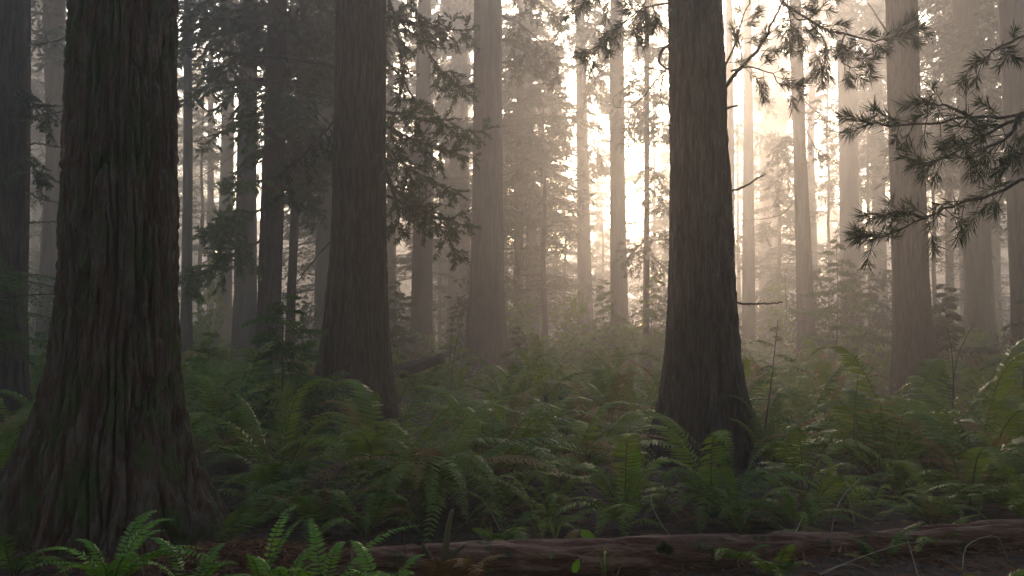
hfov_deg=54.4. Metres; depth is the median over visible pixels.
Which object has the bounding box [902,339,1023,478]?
fern
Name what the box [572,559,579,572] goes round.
broad leaf
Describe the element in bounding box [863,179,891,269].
tree
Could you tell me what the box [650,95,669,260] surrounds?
tree
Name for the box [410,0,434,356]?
tree
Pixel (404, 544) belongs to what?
bare stem
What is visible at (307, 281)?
tree
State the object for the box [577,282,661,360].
sapling
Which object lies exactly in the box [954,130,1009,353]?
tree
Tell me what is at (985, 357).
fern
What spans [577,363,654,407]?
fern
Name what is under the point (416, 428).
ground cover
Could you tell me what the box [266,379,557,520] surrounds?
fern
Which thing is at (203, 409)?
fern
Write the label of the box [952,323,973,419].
bare stem
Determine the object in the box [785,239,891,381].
sapling
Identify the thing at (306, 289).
tree
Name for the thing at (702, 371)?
tree
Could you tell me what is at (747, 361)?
fern
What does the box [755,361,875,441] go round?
fern
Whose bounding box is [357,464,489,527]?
fern
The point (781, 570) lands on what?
fern
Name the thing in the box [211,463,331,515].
fern
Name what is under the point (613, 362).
fern
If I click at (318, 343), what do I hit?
fern
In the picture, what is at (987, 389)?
fern
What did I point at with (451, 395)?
fern
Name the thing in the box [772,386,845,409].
fern
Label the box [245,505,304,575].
fern
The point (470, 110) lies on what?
tree
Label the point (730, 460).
fern
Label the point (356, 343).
tree
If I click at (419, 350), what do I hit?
fern
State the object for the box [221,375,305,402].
fern
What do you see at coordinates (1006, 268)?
tree
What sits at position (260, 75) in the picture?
tree
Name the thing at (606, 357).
fern
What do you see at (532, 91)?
young fir
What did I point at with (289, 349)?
sapling
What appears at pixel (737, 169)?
young fir
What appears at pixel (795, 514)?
fern
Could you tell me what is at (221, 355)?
sapling
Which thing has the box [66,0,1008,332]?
sky
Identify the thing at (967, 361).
fern
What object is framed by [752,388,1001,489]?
fern
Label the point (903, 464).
fern
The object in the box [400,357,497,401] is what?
fern
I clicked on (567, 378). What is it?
fern
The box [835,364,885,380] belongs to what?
fern
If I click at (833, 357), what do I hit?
fern
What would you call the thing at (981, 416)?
fern
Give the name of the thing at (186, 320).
tree
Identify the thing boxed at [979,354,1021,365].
fern
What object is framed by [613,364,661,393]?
fern
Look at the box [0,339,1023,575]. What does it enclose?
ground
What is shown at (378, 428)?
fern
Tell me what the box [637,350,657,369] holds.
fern
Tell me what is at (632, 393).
fern
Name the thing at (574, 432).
fern
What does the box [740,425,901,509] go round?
fern
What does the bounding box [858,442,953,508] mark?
fern
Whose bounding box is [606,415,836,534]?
fern
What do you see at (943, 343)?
sapling
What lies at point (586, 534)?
broad leaf
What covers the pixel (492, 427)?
fern
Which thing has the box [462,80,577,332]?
young fir
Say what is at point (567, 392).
fern
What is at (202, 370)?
fern
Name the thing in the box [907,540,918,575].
bare stem
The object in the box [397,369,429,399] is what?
fern
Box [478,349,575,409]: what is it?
fern
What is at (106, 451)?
tree
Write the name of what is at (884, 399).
fern
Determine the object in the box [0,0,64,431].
tree
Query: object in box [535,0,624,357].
tree
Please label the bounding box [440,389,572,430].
fern
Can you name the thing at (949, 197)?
tree
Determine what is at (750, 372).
fern
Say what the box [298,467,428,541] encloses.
fern
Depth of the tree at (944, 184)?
48.38 m
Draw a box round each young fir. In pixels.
[28,56,45,338]
[28,134,45,318]
[178,82,257,332]
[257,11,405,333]
[386,126,466,339]
[398,0,472,347]
[402,137,471,335]
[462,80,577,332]
[470,0,549,322]
[502,39,608,351]
[502,78,562,321]
[509,1,594,342]
[538,136,576,339]
[538,199,607,346]
[553,161,640,333]
[568,159,609,322]
[608,0,669,327]
[627,202,668,331]
[723,0,795,332]
[735,0,832,348]
[735,132,841,355]
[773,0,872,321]
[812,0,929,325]
[880,80,1009,345]
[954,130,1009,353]
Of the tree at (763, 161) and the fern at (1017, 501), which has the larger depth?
the tree at (763, 161)
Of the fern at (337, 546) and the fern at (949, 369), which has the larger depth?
the fern at (949, 369)
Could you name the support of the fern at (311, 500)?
on the ground at (609, 528)
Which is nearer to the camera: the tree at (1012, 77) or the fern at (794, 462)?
the fern at (794, 462)
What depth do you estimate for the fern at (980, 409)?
11.87 m
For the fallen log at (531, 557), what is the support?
on the ground at (609, 528)
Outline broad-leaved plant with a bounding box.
[421,509,465,575]
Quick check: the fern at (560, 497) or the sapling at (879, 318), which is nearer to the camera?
the fern at (560, 497)
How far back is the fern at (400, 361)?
26.29 m
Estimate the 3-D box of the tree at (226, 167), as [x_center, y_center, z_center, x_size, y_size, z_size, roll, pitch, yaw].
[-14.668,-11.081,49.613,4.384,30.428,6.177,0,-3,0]
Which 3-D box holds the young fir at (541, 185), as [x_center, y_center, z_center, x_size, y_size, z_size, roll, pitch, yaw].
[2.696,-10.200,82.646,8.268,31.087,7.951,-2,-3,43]
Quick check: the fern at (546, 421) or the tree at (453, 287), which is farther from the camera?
the tree at (453, 287)
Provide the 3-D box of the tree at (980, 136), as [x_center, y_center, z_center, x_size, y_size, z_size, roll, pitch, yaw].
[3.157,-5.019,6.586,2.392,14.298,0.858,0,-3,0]
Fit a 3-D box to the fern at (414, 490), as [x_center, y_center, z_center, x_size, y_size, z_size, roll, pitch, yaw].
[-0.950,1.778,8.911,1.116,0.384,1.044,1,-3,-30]
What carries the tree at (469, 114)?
on the ground at (609, 528)
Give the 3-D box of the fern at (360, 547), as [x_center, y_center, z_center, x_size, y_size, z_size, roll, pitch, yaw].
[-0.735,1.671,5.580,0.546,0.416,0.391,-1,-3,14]
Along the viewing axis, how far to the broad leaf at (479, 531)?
6.83 m
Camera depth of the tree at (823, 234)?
161.02 m
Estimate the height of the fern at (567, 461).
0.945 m
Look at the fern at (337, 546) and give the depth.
5.93 m
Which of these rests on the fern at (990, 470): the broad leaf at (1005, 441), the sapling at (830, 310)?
the broad leaf at (1005, 441)
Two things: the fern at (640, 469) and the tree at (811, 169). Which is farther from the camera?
the tree at (811, 169)
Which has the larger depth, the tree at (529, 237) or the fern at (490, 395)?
the tree at (529, 237)
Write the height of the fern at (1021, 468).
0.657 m
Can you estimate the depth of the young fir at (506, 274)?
70.01 m
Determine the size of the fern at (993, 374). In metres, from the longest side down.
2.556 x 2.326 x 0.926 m
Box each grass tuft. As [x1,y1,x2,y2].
[455,519,517,540]
[530,517,580,538]
[577,546,650,574]
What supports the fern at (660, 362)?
on the ground at (609, 528)
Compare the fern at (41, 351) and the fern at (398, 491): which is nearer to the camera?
the fern at (398, 491)
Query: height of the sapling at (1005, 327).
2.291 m
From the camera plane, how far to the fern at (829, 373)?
16.25 m
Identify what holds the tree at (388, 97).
on the ground at (609, 528)
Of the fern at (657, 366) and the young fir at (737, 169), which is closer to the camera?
the fern at (657, 366)
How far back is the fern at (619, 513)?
7.71 m
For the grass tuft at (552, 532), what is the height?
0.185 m
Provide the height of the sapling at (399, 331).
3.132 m
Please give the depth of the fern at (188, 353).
17.99 m
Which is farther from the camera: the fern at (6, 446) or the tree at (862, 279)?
the tree at (862, 279)
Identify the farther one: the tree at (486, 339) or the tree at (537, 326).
the tree at (537, 326)
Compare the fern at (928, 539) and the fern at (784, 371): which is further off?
the fern at (784, 371)
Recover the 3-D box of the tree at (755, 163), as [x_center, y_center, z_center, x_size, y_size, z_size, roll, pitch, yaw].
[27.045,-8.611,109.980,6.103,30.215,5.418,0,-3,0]
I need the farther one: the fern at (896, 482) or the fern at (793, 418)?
the fern at (793, 418)
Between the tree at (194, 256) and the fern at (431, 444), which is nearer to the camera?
the fern at (431, 444)
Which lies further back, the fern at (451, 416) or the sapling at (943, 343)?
the sapling at (943, 343)
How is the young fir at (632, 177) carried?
on the ground at (609, 528)
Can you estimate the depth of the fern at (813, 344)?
21.83 m
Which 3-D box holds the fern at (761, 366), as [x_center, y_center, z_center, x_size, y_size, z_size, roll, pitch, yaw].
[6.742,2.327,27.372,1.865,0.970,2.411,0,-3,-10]
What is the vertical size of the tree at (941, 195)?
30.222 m
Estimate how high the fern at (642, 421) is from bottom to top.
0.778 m
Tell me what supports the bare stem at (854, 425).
on the ground at (609, 528)
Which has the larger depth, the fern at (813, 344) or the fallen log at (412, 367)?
the fern at (813, 344)
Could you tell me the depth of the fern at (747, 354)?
32.45 m
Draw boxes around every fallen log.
[350,519,1023,575]
[393,353,444,378]
[558,390,616,411]
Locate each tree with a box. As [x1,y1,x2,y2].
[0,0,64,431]
[0,0,240,564]
[28,8,32,309]
[30,0,66,330]
[31,0,66,353]
[176,0,420,393]
[177,0,321,366]
[177,14,215,255]
[178,0,500,435]
[178,45,219,321]
[180,0,215,362]
[180,0,262,171]
[180,45,219,242]
[194,0,397,384]
[199,135,234,313]
[204,0,238,362]
[207,8,213,343]
[258,0,398,367]
[283,10,394,265]
[283,195,315,321]
[284,0,429,238]
[302,233,309,335]
[386,0,448,348]
[386,125,411,320]
[387,0,531,335]
[395,0,445,160]
[395,1,450,339]
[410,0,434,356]
[431,3,473,342]
[432,0,605,332]
[433,51,472,342]
[433,53,508,281]
[457,0,568,380]
[469,0,599,338]
[525,3,533,336]
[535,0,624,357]
[553,0,666,348]
[555,0,939,468]
[574,78,609,342]
[613,0,669,375]
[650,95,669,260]
[726,0,734,260]
[733,0,788,349]
[734,0,792,356]
[734,74,758,338]
[734,136,758,324]
[748,0,841,362]
[753,59,794,336]
[755,27,792,180]
[779,0,836,346]
[814,0,885,351]
[815,175,826,320]
[816,124,839,321]
[817,164,835,275]
[830,41,884,325]
[830,83,888,184]
[832,20,1023,277]
[835,0,889,344]
[859,72,933,152]
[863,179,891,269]
[867,0,944,398]
[869,0,1003,357]
[874,0,1023,356]
[922,1,963,340]
[929,0,1006,249]
[929,98,1003,333]
[934,2,1005,335]
[934,87,944,280]
[944,121,1009,286]
[998,0,1023,356]
[1000,136,1006,332]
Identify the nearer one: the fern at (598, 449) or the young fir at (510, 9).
the fern at (598, 449)
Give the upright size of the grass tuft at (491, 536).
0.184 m
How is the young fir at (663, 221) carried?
on the ground at (609, 528)
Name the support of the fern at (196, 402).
on the ground at (609, 528)
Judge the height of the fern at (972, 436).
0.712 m
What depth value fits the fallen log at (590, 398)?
14.68 m
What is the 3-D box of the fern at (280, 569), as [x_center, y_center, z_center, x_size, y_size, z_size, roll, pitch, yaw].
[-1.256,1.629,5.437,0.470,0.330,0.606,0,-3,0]
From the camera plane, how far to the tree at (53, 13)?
33.88 m
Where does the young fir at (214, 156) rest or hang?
on the ground at (609, 528)
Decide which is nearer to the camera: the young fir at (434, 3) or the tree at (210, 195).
the tree at (210, 195)
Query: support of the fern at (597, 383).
on the ground at (609, 528)
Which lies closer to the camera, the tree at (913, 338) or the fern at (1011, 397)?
the fern at (1011, 397)
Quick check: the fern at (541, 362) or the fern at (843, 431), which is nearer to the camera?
the fern at (843, 431)
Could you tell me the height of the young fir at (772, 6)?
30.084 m
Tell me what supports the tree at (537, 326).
on the ground at (609, 528)
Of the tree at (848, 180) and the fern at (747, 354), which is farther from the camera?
the tree at (848, 180)
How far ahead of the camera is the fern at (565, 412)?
12.03 m
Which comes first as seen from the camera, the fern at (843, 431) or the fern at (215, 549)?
the fern at (215, 549)
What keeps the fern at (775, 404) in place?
on the ground at (609, 528)
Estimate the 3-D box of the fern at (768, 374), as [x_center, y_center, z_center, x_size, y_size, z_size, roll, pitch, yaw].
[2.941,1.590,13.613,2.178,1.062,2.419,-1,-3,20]
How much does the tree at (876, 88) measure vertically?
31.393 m
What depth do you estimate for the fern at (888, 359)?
27.07 m
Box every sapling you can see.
[0,260,55,377]
[183,332,252,399]
[215,294,361,448]
[388,282,428,371]
[430,320,470,396]
[494,324,532,386]
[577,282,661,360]
[619,276,666,372]
[750,322,799,445]
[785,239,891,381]
[815,305,853,357]
[823,263,891,359]
[932,283,1004,388]
[979,299,1023,408]
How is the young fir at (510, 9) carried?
on the ground at (609, 528)
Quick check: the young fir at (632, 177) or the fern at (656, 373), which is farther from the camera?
the young fir at (632, 177)
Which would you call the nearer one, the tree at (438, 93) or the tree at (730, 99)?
the tree at (730, 99)
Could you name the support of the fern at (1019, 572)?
on the ground at (609, 528)
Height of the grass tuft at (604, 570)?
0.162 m
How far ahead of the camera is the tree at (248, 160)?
25.95 m
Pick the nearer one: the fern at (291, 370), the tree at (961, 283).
the fern at (291, 370)
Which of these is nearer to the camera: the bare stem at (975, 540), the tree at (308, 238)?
the bare stem at (975, 540)
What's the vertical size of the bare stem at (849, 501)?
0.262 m
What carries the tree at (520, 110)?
on the ground at (609, 528)
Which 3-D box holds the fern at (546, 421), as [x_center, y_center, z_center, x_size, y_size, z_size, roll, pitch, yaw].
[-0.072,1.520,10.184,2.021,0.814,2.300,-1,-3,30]
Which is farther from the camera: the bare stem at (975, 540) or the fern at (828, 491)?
the fern at (828, 491)
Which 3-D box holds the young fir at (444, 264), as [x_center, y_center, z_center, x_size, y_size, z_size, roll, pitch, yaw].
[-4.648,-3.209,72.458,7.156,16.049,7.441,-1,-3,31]
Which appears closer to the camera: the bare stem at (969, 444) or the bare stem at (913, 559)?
the bare stem at (913, 559)
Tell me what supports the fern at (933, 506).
on the ground at (609, 528)
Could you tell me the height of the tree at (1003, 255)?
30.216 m
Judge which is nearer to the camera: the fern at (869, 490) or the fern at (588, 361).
the fern at (869, 490)
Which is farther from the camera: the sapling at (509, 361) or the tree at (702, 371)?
the sapling at (509, 361)
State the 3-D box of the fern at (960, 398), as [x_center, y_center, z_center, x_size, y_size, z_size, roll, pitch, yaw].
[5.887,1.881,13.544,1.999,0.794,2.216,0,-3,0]
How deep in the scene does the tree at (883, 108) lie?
76.95 m
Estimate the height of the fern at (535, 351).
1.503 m
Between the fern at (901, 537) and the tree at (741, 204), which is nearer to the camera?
the fern at (901, 537)
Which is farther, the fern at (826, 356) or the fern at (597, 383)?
the fern at (826, 356)
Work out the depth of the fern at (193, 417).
9.75 m
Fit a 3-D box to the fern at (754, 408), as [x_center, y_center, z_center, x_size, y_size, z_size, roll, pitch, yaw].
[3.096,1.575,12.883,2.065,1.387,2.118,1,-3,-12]
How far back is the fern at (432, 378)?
18.38 m
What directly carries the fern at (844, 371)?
on the ground at (609, 528)
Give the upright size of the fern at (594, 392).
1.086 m
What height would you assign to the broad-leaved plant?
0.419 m
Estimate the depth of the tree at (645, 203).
33.71 m
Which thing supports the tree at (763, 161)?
on the ground at (609, 528)
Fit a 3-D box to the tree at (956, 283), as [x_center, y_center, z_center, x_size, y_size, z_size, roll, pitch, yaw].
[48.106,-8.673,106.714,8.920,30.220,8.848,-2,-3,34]
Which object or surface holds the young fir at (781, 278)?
on the ground at (609, 528)
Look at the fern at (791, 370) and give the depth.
21.82 m
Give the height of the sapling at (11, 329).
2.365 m
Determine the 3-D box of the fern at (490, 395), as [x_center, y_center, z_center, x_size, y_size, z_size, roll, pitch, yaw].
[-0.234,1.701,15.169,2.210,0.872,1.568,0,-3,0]
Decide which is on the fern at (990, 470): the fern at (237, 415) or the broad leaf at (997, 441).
the broad leaf at (997, 441)
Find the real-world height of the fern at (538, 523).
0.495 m
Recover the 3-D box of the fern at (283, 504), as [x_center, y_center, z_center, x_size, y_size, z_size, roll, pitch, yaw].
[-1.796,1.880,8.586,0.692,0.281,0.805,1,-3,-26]
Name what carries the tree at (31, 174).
on the ground at (609, 528)
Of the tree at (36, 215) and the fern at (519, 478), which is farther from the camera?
the tree at (36, 215)
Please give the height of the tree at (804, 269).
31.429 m
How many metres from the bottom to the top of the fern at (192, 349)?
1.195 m
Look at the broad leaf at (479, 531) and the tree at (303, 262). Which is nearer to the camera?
the broad leaf at (479, 531)
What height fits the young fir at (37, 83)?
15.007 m
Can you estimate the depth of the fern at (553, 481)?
8.67 m
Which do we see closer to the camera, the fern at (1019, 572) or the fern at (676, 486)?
the fern at (1019, 572)
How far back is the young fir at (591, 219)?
91.93 m
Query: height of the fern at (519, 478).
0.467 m
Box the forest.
[29,200,1009,338]
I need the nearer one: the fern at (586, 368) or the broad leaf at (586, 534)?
the broad leaf at (586, 534)
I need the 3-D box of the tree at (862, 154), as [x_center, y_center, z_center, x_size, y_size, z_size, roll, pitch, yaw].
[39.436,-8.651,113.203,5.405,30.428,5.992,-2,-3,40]
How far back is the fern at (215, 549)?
5.71 m
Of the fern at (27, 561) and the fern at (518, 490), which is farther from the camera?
the fern at (518, 490)
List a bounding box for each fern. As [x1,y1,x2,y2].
[0,390,34,424]
[0,398,18,465]
[0,408,31,455]
[0,435,18,472]
[0,535,69,575]
[21,510,234,575]
[29,347,45,401]
[30,380,37,399]
[131,537,244,575]
[181,342,247,365]
[181,345,230,364]
[181,351,210,385]
[181,362,211,410]
[182,351,234,385]
[182,360,250,394]
[183,359,263,412]
[183,363,247,392]
[184,365,280,412]
[185,341,317,446]
[185,389,228,438]
[186,374,321,433]
[189,413,317,476]
[191,374,295,451]
[194,378,386,526]
[194,406,319,470]
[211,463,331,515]
[217,479,306,558]
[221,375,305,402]
[228,347,305,413]
[228,485,428,544]
[229,496,303,533]
[235,545,323,575]
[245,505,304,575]
[253,375,307,399]
[254,400,617,543]
[261,492,339,520]
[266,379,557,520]
[280,518,418,575]
[281,360,314,381]
[284,335,320,386]
[284,355,315,384]
[292,393,427,495]
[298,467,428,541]
[337,470,438,520]
[346,540,423,575]
[351,469,471,516]
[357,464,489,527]
[392,355,447,391]
[393,364,434,404]
[393,365,461,409]
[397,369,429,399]
[399,385,587,504]
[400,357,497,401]
[403,347,435,360]
[409,402,574,473]
[410,393,626,476]
[419,554,503,575]
[420,387,520,433]
[422,393,486,447]
[426,371,547,414]
[429,353,572,407]
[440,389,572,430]
[446,461,566,528]
[449,395,722,491]
[450,459,566,505]
[470,374,507,403]
[470,509,564,540]
[471,365,618,409]
[471,474,618,515]
[473,402,624,451]
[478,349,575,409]
[491,401,666,487]
[492,475,591,538]
[496,332,584,374]
[500,333,589,441]
[512,361,588,401]
[512,395,655,458]
[520,472,589,496]
[528,364,645,418]
[531,372,651,447]
[532,433,710,537]
[538,390,644,420]
[543,374,592,403]
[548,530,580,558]
[554,359,597,386]
[556,374,654,438]
[563,349,624,377]
[565,346,652,392]
[576,348,648,377]
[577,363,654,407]
[584,474,713,524]
[588,358,634,384]
[589,452,671,495]
[605,378,660,425]
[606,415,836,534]
[607,343,661,378]
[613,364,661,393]
[619,352,770,431]
[619,370,660,407]
[624,411,760,440]
[629,364,661,381]
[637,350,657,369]
[659,459,810,534]
[690,529,796,566]
[704,452,776,502]
[717,463,873,530]
[720,395,843,466]
[721,491,880,532]
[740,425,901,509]
[742,352,765,379]
[742,357,789,418]
[743,356,787,382]
[745,362,806,404]
[745,367,774,390]
[747,353,836,405]
[747,383,783,403]
[747,387,848,450]
[748,365,810,424]
[749,376,795,404]
[749,544,815,575]
[751,375,844,423]
[751,401,1003,490]
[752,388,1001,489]
[752,406,832,453]
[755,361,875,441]
[757,412,882,465]
[767,357,793,375]
[770,388,854,453]
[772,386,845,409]
[773,345,859,384]
[774,365,902,409]
[774,397,994,469]
[775,355,874,403]
[775,362,815,385]
[781,339,887,389]
[784,379,847,409]
[785,361,873,414]
[790,454,889,513]
[792,349,851,370]
[795,392,893,417]
[801,345,1004,459]
[808,376,966,442]
[833,475,914,525]
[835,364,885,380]
[839,382,931,437]
[839,522,924,565]
[843,410,1023,511]
[847,393,1023,499]
[853,491,990,524]
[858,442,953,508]
[869,357,952,375]
[876,418,1010,482]
[887,461,1001,519]
[893,515,979,553]
[896,359,1023,445]
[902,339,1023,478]
[905,464,1023,518]
[914,380,1007,435]
[931,398,1017,430]
[935,408,1015,458]
[936,360,1019,397]
[936,396,1000,430]
[940,352,1023,407]
[941,359,964,389]
[945,380,982,407]
[946,361,1020,392]
[949,359,1001,394]
[951,396,1023,445]
[954,353,1021,375]
[955,430,1023,487]
[958,398,1023,482]
[961,351,1011,366]
[965,353,1009,366]
[965,569,1023,575]
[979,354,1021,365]
[988,377,1023,424]
[992,382,1022,403]
[999,337,1020,373]
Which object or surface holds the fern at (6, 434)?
on the ground at (609, 528)
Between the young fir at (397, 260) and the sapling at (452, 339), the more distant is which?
the young fir at (397, 260)
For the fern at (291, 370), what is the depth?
25.06 m
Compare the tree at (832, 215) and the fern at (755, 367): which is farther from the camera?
the tree at (832, 215)
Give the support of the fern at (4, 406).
on the ground at (609, 528)
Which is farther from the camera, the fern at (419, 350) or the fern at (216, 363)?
the fern at (419, 350)
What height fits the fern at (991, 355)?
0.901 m
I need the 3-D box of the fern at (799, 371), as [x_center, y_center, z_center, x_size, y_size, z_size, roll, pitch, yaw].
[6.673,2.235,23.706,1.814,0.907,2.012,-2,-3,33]
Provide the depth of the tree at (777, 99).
92.38 m
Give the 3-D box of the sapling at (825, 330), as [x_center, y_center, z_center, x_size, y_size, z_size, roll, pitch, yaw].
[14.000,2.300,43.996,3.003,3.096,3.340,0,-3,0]
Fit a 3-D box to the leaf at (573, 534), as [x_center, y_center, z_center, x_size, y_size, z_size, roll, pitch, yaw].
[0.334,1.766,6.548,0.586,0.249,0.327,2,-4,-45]
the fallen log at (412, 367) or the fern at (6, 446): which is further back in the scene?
the fallen log at (412, 367)
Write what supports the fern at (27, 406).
on the ground at (609, 528)
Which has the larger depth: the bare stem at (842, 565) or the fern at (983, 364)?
the fern at (983, 364)
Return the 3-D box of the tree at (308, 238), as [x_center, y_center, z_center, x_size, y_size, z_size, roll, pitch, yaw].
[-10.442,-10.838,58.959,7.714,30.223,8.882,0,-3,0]
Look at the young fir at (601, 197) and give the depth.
78.17 m
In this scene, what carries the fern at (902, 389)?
on the ground at (609, 528)
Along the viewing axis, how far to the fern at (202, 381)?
12.27 m
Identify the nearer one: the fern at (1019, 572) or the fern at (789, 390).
the fern at (1019, 572)
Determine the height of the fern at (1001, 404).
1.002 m
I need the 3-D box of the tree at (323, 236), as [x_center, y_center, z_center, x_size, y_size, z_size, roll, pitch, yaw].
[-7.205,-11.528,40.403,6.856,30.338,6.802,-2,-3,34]
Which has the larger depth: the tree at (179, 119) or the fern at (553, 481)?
the tree at (179, 119)
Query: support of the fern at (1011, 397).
on the ground at (609, 528)
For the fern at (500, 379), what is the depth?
18.54 m
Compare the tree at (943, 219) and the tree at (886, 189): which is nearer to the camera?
the tree at (943, 219)
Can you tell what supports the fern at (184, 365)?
on the ground at (609, 528)
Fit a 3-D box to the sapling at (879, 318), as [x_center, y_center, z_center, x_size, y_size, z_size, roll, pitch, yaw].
[12.790,1.101,35.865,3.222,4.246,2.557,0,-3,0]
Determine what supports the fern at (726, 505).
on the ground at (609, 528)
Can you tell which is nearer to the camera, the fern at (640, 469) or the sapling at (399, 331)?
the fern at (640, 469)
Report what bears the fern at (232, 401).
on the ground at (609, 528)
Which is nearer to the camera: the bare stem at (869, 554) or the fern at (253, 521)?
the bare stem at (869, 554)
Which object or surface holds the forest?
on the ground at (609, 528)
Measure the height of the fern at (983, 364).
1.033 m
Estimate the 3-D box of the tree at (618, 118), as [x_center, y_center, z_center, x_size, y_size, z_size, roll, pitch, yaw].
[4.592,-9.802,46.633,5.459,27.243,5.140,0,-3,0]
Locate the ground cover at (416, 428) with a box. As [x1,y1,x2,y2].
[29,338,1017,458]
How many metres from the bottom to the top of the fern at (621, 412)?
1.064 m
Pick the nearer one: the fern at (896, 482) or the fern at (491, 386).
the fern at (896, 482)
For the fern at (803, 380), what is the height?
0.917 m
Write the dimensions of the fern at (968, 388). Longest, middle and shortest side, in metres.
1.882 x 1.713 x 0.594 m
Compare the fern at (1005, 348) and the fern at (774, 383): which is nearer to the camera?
the fern at (774, 383)
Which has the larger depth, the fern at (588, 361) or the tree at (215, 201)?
the tree at (215, 201)
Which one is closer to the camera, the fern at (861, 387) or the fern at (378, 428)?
the fern at (378, 428)
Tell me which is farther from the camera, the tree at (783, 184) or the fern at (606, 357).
the tree at (783, 184)
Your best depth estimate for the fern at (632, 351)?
30.74 m
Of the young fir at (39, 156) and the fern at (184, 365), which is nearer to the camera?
the fern at (184, 365)
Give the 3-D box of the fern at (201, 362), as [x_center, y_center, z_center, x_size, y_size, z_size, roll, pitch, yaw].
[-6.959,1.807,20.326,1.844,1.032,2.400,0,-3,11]
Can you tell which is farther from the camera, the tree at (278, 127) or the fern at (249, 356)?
the tree at (278, 127)
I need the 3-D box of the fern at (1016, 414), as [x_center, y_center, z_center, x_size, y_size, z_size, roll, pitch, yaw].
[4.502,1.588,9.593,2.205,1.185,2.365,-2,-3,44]
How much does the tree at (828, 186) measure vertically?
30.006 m
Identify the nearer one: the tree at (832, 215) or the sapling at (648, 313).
the sapling at (648, 313)
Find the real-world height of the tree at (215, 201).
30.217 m
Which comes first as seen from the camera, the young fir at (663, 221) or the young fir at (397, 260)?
the young fir at (397, 260)
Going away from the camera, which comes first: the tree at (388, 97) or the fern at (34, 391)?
the fern at (34, 391)
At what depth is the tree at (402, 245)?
135.22 m
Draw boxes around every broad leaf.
[472,528,489,535]
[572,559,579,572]
[580,530,594,537]
[992,436,1001,446]
[1003,432,1007,449]
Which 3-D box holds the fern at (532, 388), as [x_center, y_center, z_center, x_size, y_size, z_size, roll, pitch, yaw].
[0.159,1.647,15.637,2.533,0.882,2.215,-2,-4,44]
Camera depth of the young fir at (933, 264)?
51.91 m
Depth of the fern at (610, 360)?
23.83 m
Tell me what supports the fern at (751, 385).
on the ground at (609, 528)
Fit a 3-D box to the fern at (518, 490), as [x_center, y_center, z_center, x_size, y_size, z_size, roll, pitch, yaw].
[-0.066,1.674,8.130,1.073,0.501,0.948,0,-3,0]
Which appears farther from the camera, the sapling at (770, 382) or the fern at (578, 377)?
the fern at (578, 377)
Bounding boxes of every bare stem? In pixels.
[402,530,404,568]
[450,326,460,389]
[651,500,669,534]
[820,541,924,572]
[820,564,878,575]
[826,486,854,527]
[831,478,859,531]
[851,376,857,485]
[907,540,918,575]
[942,320,954,399]
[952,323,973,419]
[962,535,1007,569]
[968,430,970,476]
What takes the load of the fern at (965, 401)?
on the ground at (609, 528)
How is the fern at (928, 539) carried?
on the ground at (609, 528)
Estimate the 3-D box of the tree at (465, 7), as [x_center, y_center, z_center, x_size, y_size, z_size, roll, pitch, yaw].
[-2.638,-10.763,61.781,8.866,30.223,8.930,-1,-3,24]
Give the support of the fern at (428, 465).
on the ground at (609, 528)
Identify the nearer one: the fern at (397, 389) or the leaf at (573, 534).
the leaf at (573, 534)
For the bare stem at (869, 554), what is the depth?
6.03 m
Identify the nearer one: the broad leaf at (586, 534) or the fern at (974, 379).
the broad leaf at (586, 534)
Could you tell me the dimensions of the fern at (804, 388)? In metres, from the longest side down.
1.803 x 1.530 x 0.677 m
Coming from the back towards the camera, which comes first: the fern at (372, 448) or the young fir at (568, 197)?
the young fir at (568, 197)
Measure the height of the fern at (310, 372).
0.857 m
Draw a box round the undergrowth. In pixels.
[28,260,1009,375]
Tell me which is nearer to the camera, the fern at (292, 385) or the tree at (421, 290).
the fern at (292, 385)
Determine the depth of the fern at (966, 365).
24.10 m
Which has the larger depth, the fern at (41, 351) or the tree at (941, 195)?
the tree at (941, 195)
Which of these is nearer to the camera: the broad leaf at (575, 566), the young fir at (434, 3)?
the broad leaf at (575, 566)
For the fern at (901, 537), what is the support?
on the ground at (609, 528)
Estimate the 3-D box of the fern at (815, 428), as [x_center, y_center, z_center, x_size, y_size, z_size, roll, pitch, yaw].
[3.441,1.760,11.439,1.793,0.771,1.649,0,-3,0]
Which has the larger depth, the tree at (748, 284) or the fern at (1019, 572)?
the tree at (748, 284)
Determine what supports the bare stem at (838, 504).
on the ground at (609, 528)
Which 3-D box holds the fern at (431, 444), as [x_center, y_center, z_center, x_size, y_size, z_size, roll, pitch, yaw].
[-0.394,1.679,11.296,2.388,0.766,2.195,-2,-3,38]
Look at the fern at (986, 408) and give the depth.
13.07 m
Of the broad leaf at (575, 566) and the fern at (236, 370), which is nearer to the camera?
the broad leaf at (575, 566)
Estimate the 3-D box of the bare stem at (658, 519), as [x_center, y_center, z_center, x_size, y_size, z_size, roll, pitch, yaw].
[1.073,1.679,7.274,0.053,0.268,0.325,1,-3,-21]
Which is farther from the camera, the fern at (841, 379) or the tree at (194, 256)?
the tree at (194, 256)
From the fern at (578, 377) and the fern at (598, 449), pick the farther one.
the fern at (578, 377)
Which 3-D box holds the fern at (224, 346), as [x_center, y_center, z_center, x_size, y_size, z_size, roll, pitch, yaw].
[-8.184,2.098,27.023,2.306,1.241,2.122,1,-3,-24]
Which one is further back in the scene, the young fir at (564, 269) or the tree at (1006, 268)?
the tree at (1006, 268)
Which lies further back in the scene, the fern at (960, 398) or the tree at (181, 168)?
the tree at (181, 168)
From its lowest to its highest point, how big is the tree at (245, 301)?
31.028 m
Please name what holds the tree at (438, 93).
on the ground at (609, 528)
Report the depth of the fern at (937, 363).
11.78 m
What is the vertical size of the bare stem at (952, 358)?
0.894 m
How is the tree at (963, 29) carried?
on the ground at (609, 528)

